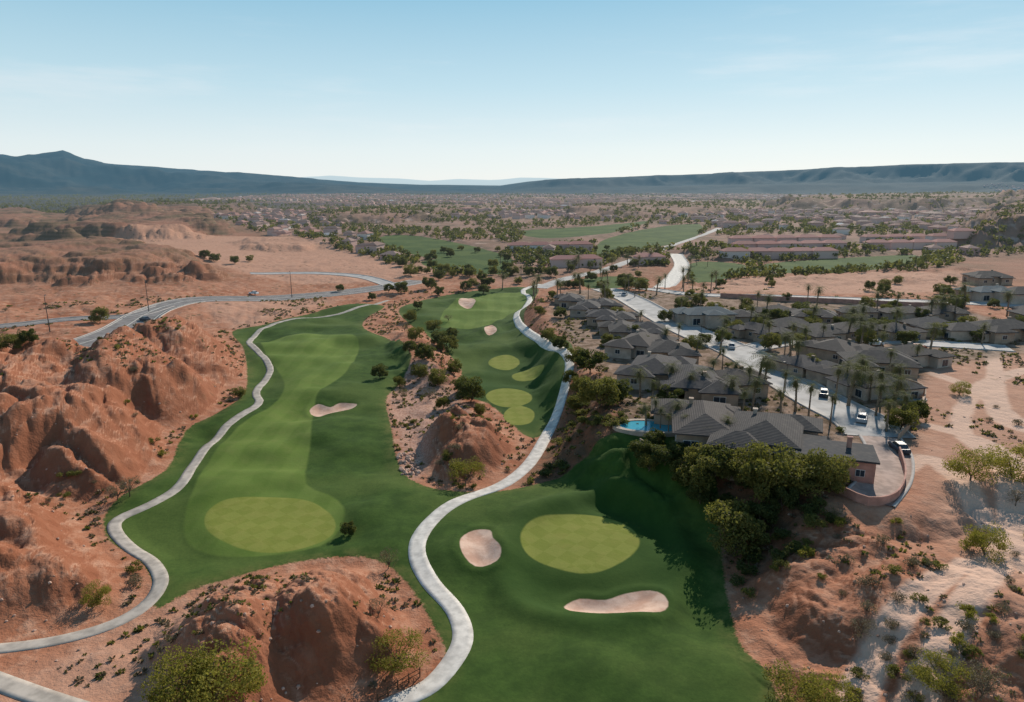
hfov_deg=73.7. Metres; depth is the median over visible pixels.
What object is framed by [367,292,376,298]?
broadleaf tree
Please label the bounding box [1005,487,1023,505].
dry tree
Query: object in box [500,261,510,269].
broadleaf tree
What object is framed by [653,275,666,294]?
palm tree
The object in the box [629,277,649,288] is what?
desert tree
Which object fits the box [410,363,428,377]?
desert tree
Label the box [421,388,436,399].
dry tree
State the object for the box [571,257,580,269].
palm tree
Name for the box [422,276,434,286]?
broadleaf tree
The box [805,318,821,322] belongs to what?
desert tree
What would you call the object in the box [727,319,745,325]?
desert tree
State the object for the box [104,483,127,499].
dry tree
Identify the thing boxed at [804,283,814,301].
palm tree
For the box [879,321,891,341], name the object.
palm tree
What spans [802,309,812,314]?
desert tree
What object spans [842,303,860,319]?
palm tree
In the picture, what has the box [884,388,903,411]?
palm tree
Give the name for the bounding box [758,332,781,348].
desert tree
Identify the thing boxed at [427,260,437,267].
broadleaf tree
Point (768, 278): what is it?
broadleaf tree
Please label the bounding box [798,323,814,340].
palm tree
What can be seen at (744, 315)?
house
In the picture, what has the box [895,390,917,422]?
palm tree
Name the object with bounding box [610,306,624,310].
desert tree
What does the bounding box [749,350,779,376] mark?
palm tree
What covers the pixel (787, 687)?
palo verde tree
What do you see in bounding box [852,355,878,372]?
palm tree
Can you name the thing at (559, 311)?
broadleaf tree
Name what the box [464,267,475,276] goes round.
broadleaf tree
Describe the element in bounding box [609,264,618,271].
broadleaf tree
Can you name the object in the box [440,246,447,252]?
broadleaf tree
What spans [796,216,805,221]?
town house
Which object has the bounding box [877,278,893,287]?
desert tree
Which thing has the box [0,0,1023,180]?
sky
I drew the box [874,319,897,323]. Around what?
broadleaf tree
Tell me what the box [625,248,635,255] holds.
desert tree
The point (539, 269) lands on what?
broadleaf tree
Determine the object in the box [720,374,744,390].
palm tree
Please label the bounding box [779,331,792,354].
palm tree
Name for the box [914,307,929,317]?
broadleaf tree
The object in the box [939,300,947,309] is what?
palm tree
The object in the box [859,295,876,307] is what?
desert tree
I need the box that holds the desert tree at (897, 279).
[892,275,903,283]
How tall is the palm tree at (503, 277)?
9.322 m
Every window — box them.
[631,378,636,383]
[636,350,643,356]
[683,440,698,449]
[693,318,700,324]
[713,397,725,402]
[855,389,861,397]
[855,469,864,476]
[910,391,917,398]
[942,359,948,366]
[983,295,989,300]
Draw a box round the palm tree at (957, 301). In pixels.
[949,294,964,309]
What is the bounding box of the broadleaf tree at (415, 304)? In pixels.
[412,301,422,308]
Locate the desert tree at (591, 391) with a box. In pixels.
[574,375,620,409]
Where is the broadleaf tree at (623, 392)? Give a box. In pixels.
[601,378,633,401]
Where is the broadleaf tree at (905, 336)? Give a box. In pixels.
[894,330,918,344]
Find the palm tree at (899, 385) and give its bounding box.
[885,373,914,407]
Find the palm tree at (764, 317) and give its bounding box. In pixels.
[759,313,768,325]
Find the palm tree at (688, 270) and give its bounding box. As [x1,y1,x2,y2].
[685,266,693,283]
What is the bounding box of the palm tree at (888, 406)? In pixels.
[878,396,897,431]
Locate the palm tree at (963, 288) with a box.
[954,279,977,306]
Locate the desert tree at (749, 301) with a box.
[742,297,753,306]
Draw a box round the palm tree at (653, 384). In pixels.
[647,376,661,398]
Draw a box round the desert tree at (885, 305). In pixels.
[880,304,894,307]
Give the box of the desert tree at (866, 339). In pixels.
[854,328,878,344]
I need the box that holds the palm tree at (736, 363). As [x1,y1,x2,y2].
[724,358,748,368]
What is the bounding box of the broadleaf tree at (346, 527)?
[340,520,356,534]
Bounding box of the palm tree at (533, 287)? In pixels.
[530,282,536,300]
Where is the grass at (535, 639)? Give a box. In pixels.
[105,221,919,701]
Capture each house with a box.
[218,214,231,218]
[235,220,248,224]
[237,216,249,219]
[248,217,262,221]
[250,222,263,227]
[258,221,269,227]
[267,227,283,235]
[272,215,285,218]
[272,230,281,236]
[276,230,291,235]
[278,219,289,223]
[287,216,300,222]
[297,214,306,218]
[297,219,309,224]
[301,226,315,230]
[314,216,326,219]
[320,221,331,225]
[323,226,341,233]
[342,238,356,247]
[343,230,355,235]
[355,243,368,252]
[356,230,372,239]
[364,241,384,253]
[379,251,402,259]
[450,213,462,218]
[468,210,478,214]
[500,213,509,217]
[506,211,516,216]
[507,242,529,251]
[512,213,522,218]
[525,213,534,218]
[529,242,549,251]
[541,213,550,218]
[542,244,555,252]
[549,255,580,267]
[550,241,569,248]
[553,292,586,307]
[558,211,565,215]
[564,213,573,218]
[568,299,600,316]
[569,241,592,250]
[579,254,602,267]
[585,307,616,327]
[587,297,623,309]
[597,319,648,339]
[601,329,679,358]
[613,310,640,321]
[613,351,696,389]
[633,253,666,264]
[633,320,665,333]
[646,339,701,364]
[651,397,741,449]
[652,364,741,406]
[658,220,668,223]
[669,304,738,328]
[694,216,705,221]
[706,407,822,461]
[714,365,772,398]
[716,219,726,226]
[719,247,749,259]
[722,220,739,227]
[726,322,795,341]
[727,235,752,243]
[730,241,756,248]
[730,308,759,322]
[739,220,747,226]
[746,223,761,229]
[747,247,771,258]
[752,235,774,241]
[754,303,796,316]
[756,240,780,248]
[762,218,776,224]
[766,354,837,377]
[768,247,793,258]
[770,315,809,332]
[773,235,797,241]
[778,223,787,228]
[778,240,802,247]
[786,434,879,483]
[789,247,812,257]
[790,307,837,323]
[793,338,873,363]
[795,234,819,241]
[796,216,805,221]
[797,322,848,340]
[800,240,823,247]
[803,365,889,385]
[807,220,821,227]
[812,217,824,221]
[812,247,838,258]
[818,234,841,240]
[821,240,846,249]
[824,370,927,400]
[826,319,880,340]
[828,214,840,217]
[832,227,849,234]
[833,219,847,222]
[834,216,844,219]
[834,303,880,320]
[835,233,846,238]
[836,348,922,379]
[855,216,865,220]
[856,220,871,224]
[859,234,885,241]
[860,224,874,230]
[862,239,891,249]
[868,341,956,368]
[869,217,882,222]
[870,322,929,340]
[878,305,941,320]
[879,216,891,221]
[883,234,906,239]
[888,223,902,227]
[888,239,912,248]
[897,215,910,219]
[898,315,949,336]
[905,233,924,239]
[909,239,934,248]
[911,221,925,225]
[916,222,933,229]
[921,304,970,320]
[923,244,943,253]
[924,217,937,220]
[925,233,947,239]
[928,225,947,232]
[931,220,943,224]
[932,239,956,248]
[934,321,990,341]
[940,221,956,225]
[946,228,975,238]
[948,224,961,229]
[952,284,1011,302]
[959,245,979,254]
[961,270,1015,285]
[969,316,1023,343]
[1005,286,1023,303]
[1006,305,1023,318]
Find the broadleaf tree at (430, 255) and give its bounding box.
[426,253,436,259]
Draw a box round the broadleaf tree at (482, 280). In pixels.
[480,278,491,284]
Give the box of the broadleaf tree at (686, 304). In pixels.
[674,297,689,307]
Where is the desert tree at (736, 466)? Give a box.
[727,447,768,486]
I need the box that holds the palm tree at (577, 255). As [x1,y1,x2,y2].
[573,253,582,267]
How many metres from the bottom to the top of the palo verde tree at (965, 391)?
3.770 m
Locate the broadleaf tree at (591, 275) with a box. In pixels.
[584,271,597,278]
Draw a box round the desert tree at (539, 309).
[534,305,546,314]
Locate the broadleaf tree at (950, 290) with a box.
[939,287,955,296]
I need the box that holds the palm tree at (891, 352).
[883,346,899,374]
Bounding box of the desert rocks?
[0,331,1018,700]
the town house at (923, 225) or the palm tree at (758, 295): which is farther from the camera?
the town house at (923, 225)
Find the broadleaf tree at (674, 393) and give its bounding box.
[656,384,683,398]
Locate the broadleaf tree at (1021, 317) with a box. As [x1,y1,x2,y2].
[1015,314,1023,321]
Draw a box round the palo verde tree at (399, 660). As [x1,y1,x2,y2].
[364,626,430,674]
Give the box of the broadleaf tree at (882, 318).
[868,316,887,322]
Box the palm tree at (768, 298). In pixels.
[761,292,777,308]
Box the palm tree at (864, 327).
[853,321,876,343]
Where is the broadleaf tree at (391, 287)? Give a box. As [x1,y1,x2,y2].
[383,283,393,291]
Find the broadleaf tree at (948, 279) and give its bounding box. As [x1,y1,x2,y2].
[943,275,958,283]
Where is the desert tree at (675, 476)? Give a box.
[669,456,698,485]
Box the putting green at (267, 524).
[204,496,335,552]
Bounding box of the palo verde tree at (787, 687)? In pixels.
[762,658,825,701]
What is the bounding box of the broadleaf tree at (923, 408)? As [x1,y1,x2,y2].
[903,399,930,418]
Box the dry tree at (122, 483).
[115,476,140,496]
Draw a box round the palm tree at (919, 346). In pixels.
[911,340,927,353]
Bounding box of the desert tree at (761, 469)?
[737,440,808,502]
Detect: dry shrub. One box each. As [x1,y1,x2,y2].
[126,575,142,587]
[129,572,141,579]
[843,552,855,563]
[851,688,864,701]
[854,575,871,585]
[858,598,877,614]
[864,574,881,587]
[876,533,891,544]
[878,651,893,661]
[881,634,897,644]
[883,617,899,629]
[889,590,908,603]
[897,689,924,701]
[902,556,922,567]
[906,644,921,654]
[924,558,937,567]
[933,685,957,698]
[942,689,962,701]
[947,648,960,659]
[954,617,976,634]
[970,676,994,692]
[982,671,995,682]
[986,629,1001,639]
[993,601,1011,615]
[1004,576,1017,583]
[1007,584,1020,591]
[1009,550,1020,556]
[1012,419,1022,424]
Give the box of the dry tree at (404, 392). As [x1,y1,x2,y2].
[396,387,409,398]
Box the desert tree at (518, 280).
[513,277,522,282]
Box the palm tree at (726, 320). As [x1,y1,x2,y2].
[717,315,733,328]
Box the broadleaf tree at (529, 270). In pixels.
[523,266,534,275]
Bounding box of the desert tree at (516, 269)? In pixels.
[507,266,519,273]
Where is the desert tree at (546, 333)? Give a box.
[540,328,556,339]
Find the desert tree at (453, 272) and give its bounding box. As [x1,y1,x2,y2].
[448,269,456,276]
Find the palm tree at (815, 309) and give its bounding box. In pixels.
[804,303,825,316]
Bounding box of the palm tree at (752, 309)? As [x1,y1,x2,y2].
[747,303,757,321]
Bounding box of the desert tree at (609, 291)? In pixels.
[600,288,614,298]
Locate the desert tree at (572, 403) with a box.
[565,393,582,409]
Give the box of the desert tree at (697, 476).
[676,442,738,492]
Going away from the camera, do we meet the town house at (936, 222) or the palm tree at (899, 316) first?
the palm tree at (899, 316)
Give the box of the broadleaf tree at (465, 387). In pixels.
[454,375,485,401]
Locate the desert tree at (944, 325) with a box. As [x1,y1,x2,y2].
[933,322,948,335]
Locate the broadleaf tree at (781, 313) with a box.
[765,308,787,319]
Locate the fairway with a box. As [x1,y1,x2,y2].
[184,292,526,557]
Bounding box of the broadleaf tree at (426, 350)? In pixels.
[414,342,436,359]
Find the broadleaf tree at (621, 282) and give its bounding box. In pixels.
[615,277,634,288]
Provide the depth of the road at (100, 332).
288.44 m
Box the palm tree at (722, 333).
[714,324,731,354]
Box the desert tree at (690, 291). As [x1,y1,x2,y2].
[684,289,694,296]
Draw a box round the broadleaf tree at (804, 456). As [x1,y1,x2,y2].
[795,452,833,477]
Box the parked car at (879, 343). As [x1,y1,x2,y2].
[866,339,884,345]
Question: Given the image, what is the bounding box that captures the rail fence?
[377,667,420,701]
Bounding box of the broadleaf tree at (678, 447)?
[668,440,690,460]
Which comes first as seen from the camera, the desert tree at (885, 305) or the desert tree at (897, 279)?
the desert tree at (885, 305)
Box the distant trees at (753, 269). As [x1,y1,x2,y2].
[0,190,1023,279]
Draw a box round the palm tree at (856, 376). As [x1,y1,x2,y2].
[839,362,876,405]
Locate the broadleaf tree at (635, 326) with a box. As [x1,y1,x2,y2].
[628,324,640,329]
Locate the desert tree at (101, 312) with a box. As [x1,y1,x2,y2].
[88,306,109,323]
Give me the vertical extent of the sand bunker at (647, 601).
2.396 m
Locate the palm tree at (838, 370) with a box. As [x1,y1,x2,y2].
[829,362,849,403]
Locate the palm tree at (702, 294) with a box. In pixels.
[695,290,706,306]
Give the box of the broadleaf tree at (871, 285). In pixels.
[864,280,875,289]
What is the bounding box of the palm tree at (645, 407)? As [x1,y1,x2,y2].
[633,399,653,425]
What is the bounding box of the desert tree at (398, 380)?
[392,375,405,386]
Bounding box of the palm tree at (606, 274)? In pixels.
[601,268,611,280]
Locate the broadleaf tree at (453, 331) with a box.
[445,327,458,336]
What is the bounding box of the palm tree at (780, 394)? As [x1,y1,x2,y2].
[770,386,790,412]
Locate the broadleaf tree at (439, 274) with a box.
[433,270,444,278]
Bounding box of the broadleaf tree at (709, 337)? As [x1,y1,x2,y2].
[698,333,712,343]
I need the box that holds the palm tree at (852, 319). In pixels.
[843,312,864,329]
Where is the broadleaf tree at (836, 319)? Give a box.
[832,316,849,322]
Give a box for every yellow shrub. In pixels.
[157,449,168,455]
[797,544,814,557]
[833,516,846,526]
[844,682,862,701]
[894,517,903,523]
[907,692,924,701]
[949,631,969,646]
[957,601,978,620]
[983,611,999,623]
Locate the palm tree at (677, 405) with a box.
[668,398,689,412]
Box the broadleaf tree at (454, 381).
[451,377,468,390]
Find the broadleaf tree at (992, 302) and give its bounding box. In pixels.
[987,298,1000,306]
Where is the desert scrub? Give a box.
[0,286,1023,701]
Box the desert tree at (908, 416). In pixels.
[883,405,920,429]
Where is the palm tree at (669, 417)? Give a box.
[665,412,674,431]
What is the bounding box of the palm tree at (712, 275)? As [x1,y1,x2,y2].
[708,271,717,292]
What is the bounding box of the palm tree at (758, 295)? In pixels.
[753,290,762,305]
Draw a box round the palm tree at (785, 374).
[778,368,794,395]
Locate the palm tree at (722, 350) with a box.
[719,344,730,369]
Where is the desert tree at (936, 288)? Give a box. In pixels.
[933,283,946,293]
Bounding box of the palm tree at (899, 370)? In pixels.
[885,359,912,379]
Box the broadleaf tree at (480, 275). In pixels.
[476,271,487,279]
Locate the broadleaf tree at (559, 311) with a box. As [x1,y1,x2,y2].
[553,306,566,316]
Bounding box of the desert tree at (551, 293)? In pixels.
[548,290,556,297]
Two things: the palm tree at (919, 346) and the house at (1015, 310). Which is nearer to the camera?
the palm tree at (919, 346)
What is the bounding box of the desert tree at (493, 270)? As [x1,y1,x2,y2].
[488,265,497,274]
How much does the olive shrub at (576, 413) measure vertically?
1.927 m
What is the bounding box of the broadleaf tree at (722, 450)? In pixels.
[700,443,747,479]
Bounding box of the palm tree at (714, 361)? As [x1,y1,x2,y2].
[707,356,720,367]
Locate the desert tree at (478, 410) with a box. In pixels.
[473,403,486,414]
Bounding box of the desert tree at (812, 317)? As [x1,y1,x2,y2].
[804,315,821,322]
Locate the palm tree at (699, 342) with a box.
[691,336,708,350]
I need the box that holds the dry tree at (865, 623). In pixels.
[850,616,876,639]
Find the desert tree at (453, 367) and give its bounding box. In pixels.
[447,358,461,373]
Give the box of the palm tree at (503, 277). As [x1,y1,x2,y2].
[499,273,506,289]
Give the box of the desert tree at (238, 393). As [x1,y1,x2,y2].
[230,386,245,397]
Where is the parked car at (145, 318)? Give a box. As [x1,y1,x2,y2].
[139,316,150,320]
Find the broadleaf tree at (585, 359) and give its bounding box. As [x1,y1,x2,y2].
[574,347,608,373]
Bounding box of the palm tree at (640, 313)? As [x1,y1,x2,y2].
[636,309,645,320]
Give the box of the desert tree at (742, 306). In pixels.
[739,303,751,309]
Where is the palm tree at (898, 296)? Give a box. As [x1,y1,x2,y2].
[891,292,903,306]
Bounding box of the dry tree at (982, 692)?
[961,658,1011,701]
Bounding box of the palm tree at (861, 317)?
[852,312,871,342]
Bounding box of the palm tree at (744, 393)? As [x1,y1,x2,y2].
[737,387,751,410]
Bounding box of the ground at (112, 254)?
[0,150,1023,701]
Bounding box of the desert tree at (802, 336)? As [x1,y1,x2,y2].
[792,332,810,341]
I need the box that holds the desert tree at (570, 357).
[564,346,583,364]
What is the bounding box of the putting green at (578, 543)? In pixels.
[521,513,639,573]
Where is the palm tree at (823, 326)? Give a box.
[820,322,828,331]
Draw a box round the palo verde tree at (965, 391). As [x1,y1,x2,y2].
[948,379,972,396]
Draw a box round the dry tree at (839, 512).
[826,502,845,516]
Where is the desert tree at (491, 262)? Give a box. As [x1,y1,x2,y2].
[488,259,498,265]
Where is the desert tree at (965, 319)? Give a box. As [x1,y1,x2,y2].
[957,315,977,321]
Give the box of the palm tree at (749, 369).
[741,362,755,378]
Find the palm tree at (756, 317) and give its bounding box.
[750,312,759,321]
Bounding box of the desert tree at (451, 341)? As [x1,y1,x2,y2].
[436,335,458,351]
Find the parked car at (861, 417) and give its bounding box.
[856,412,867,422]
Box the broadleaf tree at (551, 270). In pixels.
[543,266,558,275]
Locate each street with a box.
[592,288,915,437]
[734,338,1015,353]
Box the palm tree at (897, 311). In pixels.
[890,307,905,321]
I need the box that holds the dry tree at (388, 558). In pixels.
[377,546,399,568]
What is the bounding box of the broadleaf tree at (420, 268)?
[413,266,422,271]
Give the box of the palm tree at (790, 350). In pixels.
[778,327,800,356]
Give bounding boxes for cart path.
[0,300,389,653]
[0,671,89,701]
[379,284,573,701]
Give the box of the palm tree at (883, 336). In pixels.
[875,329,890,346]
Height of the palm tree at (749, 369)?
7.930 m
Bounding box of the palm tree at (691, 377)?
[685,370,697,379]
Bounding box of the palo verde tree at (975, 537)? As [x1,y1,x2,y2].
[958,521,1015,564]
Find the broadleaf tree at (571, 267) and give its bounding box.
[566,264,574,270]
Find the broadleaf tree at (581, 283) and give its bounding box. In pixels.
[572,277,584,286]
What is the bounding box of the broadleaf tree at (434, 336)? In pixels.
[429,330,447,342]
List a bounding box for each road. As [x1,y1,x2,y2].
[0,306,173,327]
[70,280,421,346]
[250,272,394,285]
[537,228,721,287]
[630,288,1023,306]
[653,254,689,287]
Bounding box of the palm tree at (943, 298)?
[933,292,953,306]
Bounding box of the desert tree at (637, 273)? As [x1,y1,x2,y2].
[634,270,641,276]
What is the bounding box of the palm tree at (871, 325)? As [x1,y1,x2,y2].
[861,318,881,344]
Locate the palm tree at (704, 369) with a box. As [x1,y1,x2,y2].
[692,366,713,378]
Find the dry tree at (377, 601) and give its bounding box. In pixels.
[366,596,390,618]
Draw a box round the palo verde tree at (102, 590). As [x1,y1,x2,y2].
[78,579,111,607]
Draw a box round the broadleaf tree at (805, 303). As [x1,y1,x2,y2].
[795,301,809,307]
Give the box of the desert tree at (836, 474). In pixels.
[803,447,858,493]
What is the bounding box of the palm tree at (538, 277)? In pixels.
[532,273,543,292]
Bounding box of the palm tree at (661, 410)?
[655,405,667,427]
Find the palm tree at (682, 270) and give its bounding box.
[678,265,687,287]
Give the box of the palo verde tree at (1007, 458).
[983,442,1023,481]
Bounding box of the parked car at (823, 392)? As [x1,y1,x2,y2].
[819,388,828,397]
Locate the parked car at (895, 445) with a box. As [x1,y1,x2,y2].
[888,441,910,453]
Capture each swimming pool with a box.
[612,419,674,436]
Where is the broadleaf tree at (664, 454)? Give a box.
[651,444,679,465]
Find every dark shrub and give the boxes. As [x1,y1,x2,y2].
[535,468,554,476]
[542,462,555,469]
[553,459,567,467]
[558,462,569,469]
[566,420,577,426]
[590,413,607,421]
[616,410,627,416]
[721,492,734,500]
[728,573,747,586]
[735,560,759,575]
[742,547,765,562]
[769,548,786,559]
[774,526,795,538]
[781,543,803,555]
[801,503,824,514]
[806,496,826,506]
[820,510,838,519]
[825,517,834,523]
[836,426,845,432]
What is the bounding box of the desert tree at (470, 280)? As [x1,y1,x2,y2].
[467,277,478,285]
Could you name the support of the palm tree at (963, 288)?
on the ground at (112, 254)
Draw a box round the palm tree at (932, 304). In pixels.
[921,295,942,312]
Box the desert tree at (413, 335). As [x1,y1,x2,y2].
[407,326,423,340]
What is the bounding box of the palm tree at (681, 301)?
[676,295,687,306]
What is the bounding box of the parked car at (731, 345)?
[728,342,734,348]
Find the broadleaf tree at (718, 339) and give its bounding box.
[714,329,732,341]
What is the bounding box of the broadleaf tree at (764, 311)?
[760,308,777,318]
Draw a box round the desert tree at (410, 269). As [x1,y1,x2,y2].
[403,264,418,274]
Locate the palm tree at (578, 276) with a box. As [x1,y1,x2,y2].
[570,269,586,293]
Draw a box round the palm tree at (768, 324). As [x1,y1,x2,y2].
[760,317,774,337]
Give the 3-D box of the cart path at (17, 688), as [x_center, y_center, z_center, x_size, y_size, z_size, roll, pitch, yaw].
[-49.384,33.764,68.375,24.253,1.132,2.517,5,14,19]
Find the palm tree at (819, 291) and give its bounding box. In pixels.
[812,284,824,304]
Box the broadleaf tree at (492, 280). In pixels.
[486,277,495,284]
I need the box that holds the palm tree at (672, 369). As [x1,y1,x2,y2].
[661,360,681,374]
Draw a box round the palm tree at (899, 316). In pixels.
[889,307,909,320]
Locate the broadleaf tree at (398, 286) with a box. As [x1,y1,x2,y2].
[394,281,407,292]
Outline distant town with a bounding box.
[189,183,1023,218]
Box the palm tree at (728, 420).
[720,411,735,424]
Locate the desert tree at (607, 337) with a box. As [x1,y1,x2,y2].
[600,333,612,343]
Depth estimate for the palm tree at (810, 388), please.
128.39 m
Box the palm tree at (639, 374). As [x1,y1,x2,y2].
[627,365,649,397]
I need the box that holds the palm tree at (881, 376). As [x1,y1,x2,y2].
[870,366,893,403]
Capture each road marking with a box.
[81,285,393,343]
[84,283,392,336]
[90,288,389,346]
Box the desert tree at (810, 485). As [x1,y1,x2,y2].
[767,450,830,497]
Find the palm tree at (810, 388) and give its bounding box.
[801,380,822,416]
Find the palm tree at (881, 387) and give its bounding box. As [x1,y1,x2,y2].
[869,376,895,415]
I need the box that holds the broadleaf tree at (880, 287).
[877,283,890,294]
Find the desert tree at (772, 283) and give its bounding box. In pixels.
[767,280,775,286]
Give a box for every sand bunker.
[310,402,356,416]
[458,298,475,308]
[460,529,500,566]
[484,325,495,334]
[564,591,667,612]
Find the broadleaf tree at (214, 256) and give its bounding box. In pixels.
[208,253,220,261]
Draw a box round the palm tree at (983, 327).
[977,322,990,343]
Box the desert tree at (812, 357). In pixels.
[806,353,821,360]
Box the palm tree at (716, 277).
[713,270,719,287]
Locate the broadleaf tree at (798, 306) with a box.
[790,303,808,308]
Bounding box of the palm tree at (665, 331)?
[660,324,671,335]
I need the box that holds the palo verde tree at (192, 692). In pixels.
[137,644,229,701]
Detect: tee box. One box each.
[486,388,531,406]
[488,355,519,369]
[503,406,534,424]
[511,364,543,381]
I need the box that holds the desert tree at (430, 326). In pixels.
[425,319,442,330]
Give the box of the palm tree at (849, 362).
[841,358,855,371]
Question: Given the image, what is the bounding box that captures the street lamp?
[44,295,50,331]
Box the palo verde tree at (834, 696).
[797,669,861,701]
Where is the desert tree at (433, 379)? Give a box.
[427,368,447,384]
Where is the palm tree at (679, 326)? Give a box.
[673,321,683,340]
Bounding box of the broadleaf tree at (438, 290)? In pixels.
[433,286,444,293]
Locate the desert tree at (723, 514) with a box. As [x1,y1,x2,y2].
[703,497,771,560]
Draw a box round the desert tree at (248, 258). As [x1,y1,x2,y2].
[245,255,253,260]
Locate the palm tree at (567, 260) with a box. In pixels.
[564,259,573,272]
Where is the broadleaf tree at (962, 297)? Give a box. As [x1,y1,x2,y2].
[947,293,968,306]
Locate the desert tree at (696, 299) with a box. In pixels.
[690,293,707,303]
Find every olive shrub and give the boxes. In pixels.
[56,470,71,477]
[56,491,71,497]
[71,470,82,475]
[124,559,142,573]
[148,436,160,443]
[442,449,452,456]
[455,482,465,488]
[550,437,563,444]
[570,409,580,415]
[576,416,588,423]
[577,408,587,414]
[588,420,599,424]
[602,418,620,427]
[605,414,617,419]
[619,417,629,424]
[740,587,756,597]
[769,564,779,571]
[773,559,790,569]
[789,540,802,549]
[799,545,815,553]
[801,513,825,527]
[801,537,813,545]
[803,513,828,526]
[811,500,827,505]
[817,573,826,580]
[849,665,869,680]
[881,564,903,573]
[885,664,910,680]
[901,649,917,659]
[909,592,929,602]
[918,617,931,625]
[920,557,931,565]
[930,616,951,630]
[932,560,948,569]
[943,680,957,691]
[955,643,975,654]
[968,644,982,657]
[1015,650,1023,658]
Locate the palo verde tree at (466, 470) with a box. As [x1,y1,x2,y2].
[446,455,485,480]
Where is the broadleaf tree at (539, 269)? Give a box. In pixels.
[534,266,543,274]
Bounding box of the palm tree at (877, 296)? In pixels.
[870,288,884,308]
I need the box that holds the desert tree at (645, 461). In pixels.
[636,453,658,471]
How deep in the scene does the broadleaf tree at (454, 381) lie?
169.93 m
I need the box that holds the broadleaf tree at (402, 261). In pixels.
[396,257,406,264]
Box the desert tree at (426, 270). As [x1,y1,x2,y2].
[423,266,430,272]
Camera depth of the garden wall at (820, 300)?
257.79 m
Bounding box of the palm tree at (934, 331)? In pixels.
[922,322,945,348]
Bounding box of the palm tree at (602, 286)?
[598,281,608,297]
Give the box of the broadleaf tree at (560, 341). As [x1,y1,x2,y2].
[551,334,568,348]
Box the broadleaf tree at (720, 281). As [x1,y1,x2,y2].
[714,278,727,285]
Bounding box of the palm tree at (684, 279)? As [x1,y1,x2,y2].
[679,275,688,291]
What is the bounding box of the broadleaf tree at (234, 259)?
[229,256,239,262]
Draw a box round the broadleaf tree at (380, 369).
[370,363,388,376]
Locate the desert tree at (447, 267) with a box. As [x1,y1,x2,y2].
[437,263,450,272]
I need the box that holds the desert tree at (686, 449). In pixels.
[684,442,709,464]
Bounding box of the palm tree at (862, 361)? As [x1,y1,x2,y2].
[853,353,874,381]
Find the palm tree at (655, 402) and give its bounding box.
[648,395,659,407]
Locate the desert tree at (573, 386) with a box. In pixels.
[569,375,585,392]
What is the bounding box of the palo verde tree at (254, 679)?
[140,636,267,701]
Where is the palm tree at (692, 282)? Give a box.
[688,278,698,289]
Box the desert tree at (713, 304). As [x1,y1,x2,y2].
[706,302,723,307]
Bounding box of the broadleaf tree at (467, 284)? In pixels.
[460,280,472,290]
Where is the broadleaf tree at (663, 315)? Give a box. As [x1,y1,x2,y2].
[657,310,672,320]
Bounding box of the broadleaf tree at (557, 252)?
[551,250,561,254]
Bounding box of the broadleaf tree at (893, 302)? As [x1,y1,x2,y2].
[887,300,902,306]
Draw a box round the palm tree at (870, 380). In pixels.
[863,370,875,400]
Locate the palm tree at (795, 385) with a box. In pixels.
[784,374,805,411]
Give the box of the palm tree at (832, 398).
[826,390,839,424]
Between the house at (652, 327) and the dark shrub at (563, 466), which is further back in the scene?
the house at (652, 327)
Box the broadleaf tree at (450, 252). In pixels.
[446,249,454,255]
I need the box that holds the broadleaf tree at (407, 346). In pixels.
[402,340,416,353]
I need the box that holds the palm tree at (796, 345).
[789,336,808,354]
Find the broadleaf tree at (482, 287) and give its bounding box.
[477,284,489,292]
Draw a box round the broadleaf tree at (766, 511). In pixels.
[741,499,779,530]
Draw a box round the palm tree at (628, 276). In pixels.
[622,273,631,290]
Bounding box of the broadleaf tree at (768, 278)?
[765,275,773,281]
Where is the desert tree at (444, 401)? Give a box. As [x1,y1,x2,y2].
[435,396,450,408]
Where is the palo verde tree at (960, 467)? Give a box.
[941,443,1003,484]
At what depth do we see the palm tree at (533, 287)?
267.03 m
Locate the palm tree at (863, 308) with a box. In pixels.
[855,301,872,320]
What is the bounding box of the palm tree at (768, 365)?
[756,354,782,379]
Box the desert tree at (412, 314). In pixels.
[403,309,416,319]
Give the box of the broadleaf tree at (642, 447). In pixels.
[627,439,652,457]
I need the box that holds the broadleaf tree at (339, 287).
[335,284,343,290]
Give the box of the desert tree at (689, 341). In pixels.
[681,335,699,347]
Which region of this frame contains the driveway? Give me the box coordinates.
[847,434,914,507]
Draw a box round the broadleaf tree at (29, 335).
[16,328,38,343]
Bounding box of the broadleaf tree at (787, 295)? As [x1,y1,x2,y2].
[781,292,791,299]
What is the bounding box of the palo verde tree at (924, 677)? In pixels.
[905,647,976,701]
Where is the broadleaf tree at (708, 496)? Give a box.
[686,481,715,503]
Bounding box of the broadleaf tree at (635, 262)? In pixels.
[628,258,639,265]
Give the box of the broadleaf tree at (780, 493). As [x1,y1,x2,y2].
[767,485,800,510]
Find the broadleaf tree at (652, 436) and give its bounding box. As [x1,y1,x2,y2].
[643,427,666,444]
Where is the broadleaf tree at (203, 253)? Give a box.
[198,249,210,256]
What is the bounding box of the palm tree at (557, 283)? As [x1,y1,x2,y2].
[553,277,563,295]
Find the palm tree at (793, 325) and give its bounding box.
[788,321,797,347]
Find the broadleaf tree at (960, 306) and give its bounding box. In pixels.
[950,299,964,308]
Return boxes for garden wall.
[640,438,765,480]
[720,293,948,306]
[839,447,906,505]
[897,379,925,440]
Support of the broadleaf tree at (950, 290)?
on the ground at (112, 254)
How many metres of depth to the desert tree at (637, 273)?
384.49 m
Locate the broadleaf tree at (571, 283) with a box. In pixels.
[566,280,575,286]
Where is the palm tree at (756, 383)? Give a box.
[748,373,770,410]
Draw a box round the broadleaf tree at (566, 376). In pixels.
[562,369,578,384]
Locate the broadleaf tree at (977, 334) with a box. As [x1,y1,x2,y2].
[969,329,985,340]
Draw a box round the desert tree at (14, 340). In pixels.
[0,333,26,348]
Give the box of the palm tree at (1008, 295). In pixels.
[998,289,1016,316]
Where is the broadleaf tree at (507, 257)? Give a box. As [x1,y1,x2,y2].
[503,253,511,260]

